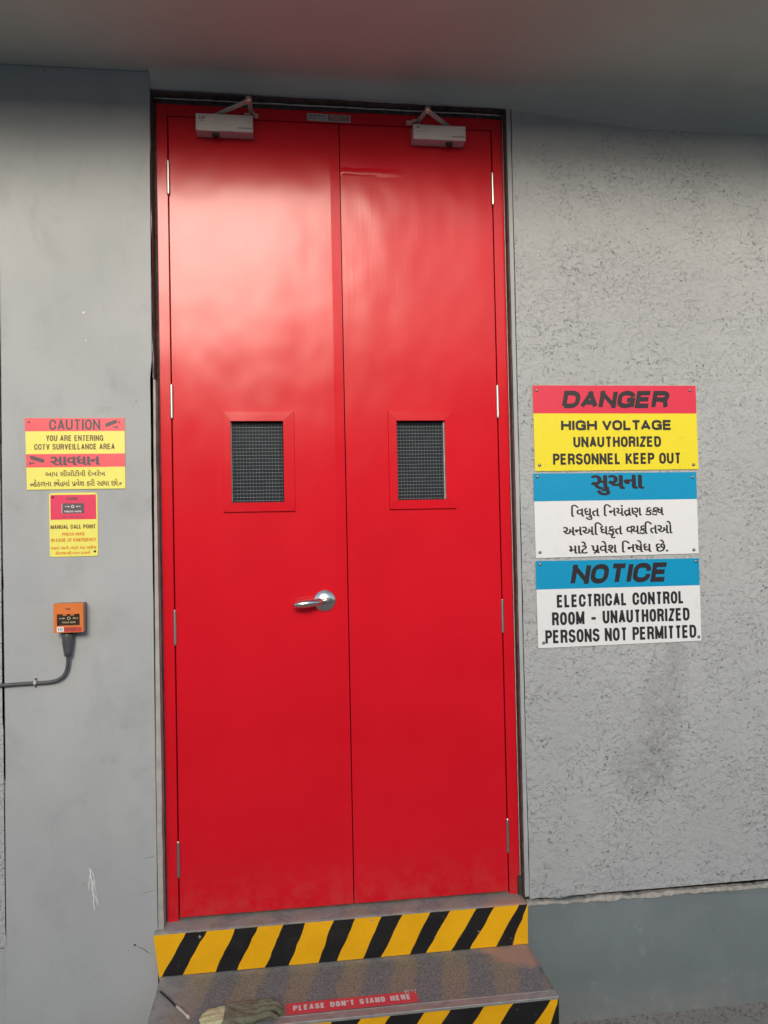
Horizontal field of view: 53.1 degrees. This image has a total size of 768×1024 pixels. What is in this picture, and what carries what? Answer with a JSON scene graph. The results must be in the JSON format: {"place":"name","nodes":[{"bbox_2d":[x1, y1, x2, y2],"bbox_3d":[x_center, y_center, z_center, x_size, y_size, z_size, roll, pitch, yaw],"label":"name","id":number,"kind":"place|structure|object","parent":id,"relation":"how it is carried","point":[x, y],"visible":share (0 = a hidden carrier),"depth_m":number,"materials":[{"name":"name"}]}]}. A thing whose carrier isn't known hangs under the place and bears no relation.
{"place":"outdoors","nodes":[
{"label":"outdoors","id":0,"kind":"place"},
{"bbox_2d":[563,1002,767,1023],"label":"ground","id":1,"kind":"structure","parent":0,"point":[716,1017],"depth_m":2.40,"materials":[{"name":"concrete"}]},
{"bbox_2d":[148,891,558,1023],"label":"steps","id":2,"kind":"structure","parent":1,"relation":"on","point":[463,959],"depth_m":2.21,"materials":[{"name":"yellow paint"}]},
{"bbox_2d":[160,991,189,1018],"bbox_3d":[-0.563,1.319,2.058,0.010,0.010,0.159,0,-2,-44],"label":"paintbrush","id":3,"kind":"object","parent":2,"relation":"on","point":[187,1016],"visible":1,"depth_m":2.05,"materials":[{"name":"black plastic"}]},
{"bbox_2d":[199,998,282,1023],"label":"work glove","id":4,"kind":"object","parent":2,"relation":"on","point":[246,1012],"visible":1,"depth_m":1.99,"materials":[{"name":"fabric"}]},
{"bbox_2d":[286,989,418,1014],"bbox_3d":[-0.084,1.311,2.056,0.354,0.003,0.056,-1,-1,-7],"label":"step sticker","id":5,"kind":"object","parent":2,"relation":"on","point":[349,1003],"visible":1,"depth_m":2.05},
{"bbox_2d":[0,0,767,1023],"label":"building","id":6,"kind":"structure","parent":1,"relation":"on","point":[634,148],"depth_m":2.35,"materials":[{"name":"grey paint"}]},
{"bbox_2d":[0,656,69,686],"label":"cable","id":7,"kind":"object","parent":6,"relation":"attached to","point":[62,676],"visible":1,"depth_m":2.19,"materials":[{"name":"grey plastic"}]},
{"bbox_2d":[33,677,37,687],"bbox_3d":[-0.995,0.488,2.191,0.008,0.029,0.016,-1,-1,-7],"label":"cable clip","id":8,"kind":"object","parent":6,"relation":"attached to","point":[34,682],"visible":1,"depth_m":2.19,"materials":[{"name":"silver plastic"}]},
{"bbox_2d":[53,602,86,656],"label":"fire call point","id":9,"kind":"structure","parent":6,"relation":"attached to","point":[70,618],"depth_m":2.17,"materials":[{"name":"orange plastic"}]},
{"bbox_2d":[57,614,79,625],"bbox_3d":[-0.894,0.305,2.181,0.062,0.032,0.010,-1,-1,-7],"label":"window","id":10,"kind":"structure","parent":9,"relation":"in","point":[76,617],"depth_m":2.18,"materials":[{"name":"black plastic"}]},
{"bbox_2d":[49,493,97,556],"bbox_3d":[-0.897,0.036,2.219,0.134,0.184,0.006,-1,-1,-7],"label":"call point sign","id":11,"kind":"object","parent":6,"relation":"attached to","point":[73,522],"visible":1,"depth_m":2.22,"materials":[{"name":"yellow plastic"}]},
{"bbox_2d":[25,418,125,489],"bbox_3d":[-0.893,-0.169,2.224,0.277,0.206,0.006,-1,-1,-7],"label":"caution sign","id":12,"kind":"object","parent":6,"relation":"attached to","point":[75,453],"visible":1,"depth_m":2.22,"materials":[{"name":"yellow metal"}]},
{"bbox_2d":[156,96,518,921],"bbox_3d":[-0.130,-0.018,2.344,1.072,2.453,0.210,-1,-1,-7],"label":"fire door","id":13,"kind":"structure","parent":6,"relation":"attached to","point":[338,622],"depth_m":2.36,"materials":[{"name":"red paint"}]},
{"bbox_2d":[166,117,353,917],"bbox_3d":[-0.378,-0.001,2.347,0.522,2.396,0.054,-1,-1,-7],"label":"door leaf","id":14,"kind":"structure","parent":13,"relation":"in","point":[265,797],"depth_m":2.33,"materials":[{"name":"red paint"}]},
{"bbox_2d":[307,113,349,122],"bbox_3d":[-0.171,-1.222,2.382,0.134,0.025,0.001,-1,-1,-7],"label":"frame label","id":15,"kind":"object","parent":13,"relation":"attached to","point":[328,117],"visible":1,"depth_m":2.38,"materials":[{"name":"metal"}]},
{"bbox_2d":[339,125,509,902],"bbox_3d":[0.126,-0.011,2.410,0.488,2.396,0.054,-1,-1,-7],"label":"door leaf","id":16,"kind":"structure","parent":13,"relation":"in","point":[426,628],"depth_m":2.39,"materials":[{"name":"red paint"}]},
{"bbox_2d":[532,385,698,470],"bbox_3d":[0.739,-0.268,2.440,0.545,0.270,0.006,-1,-1,-7],"label":"warning sign","id":17,"kind":"object","parent":6,"relation":"attached to","point":[583,428],"visible":1,"depth_m":2.44,"materials":[{"name":"yellow metal"}]},
{"bbox_2d":[533,472,698,557],"bbox_3d":[0.739,0.007,2.433,0.542,0.264,0.006,-1,-1,-7],"label":"warning sign","id":18,"kind":"object","parent":6,"relation":"attached to","point":[605,514],"visible":1,"depth_m":2.43,"materials":[{"name":"white metal"}]},
{"bbox_2d":[535,558,700,647],"bbox_3d":[0.745,0.284,2.428,0.542,0.272,0.006,-1,-1,-7],"label":"warning sign","id":19,"kind":"object","parent":6,"relation":"attached to","point":[604,602],"visible":1,"depth_m":2.43,"materials":[{"name":"white metal"}]}
]}

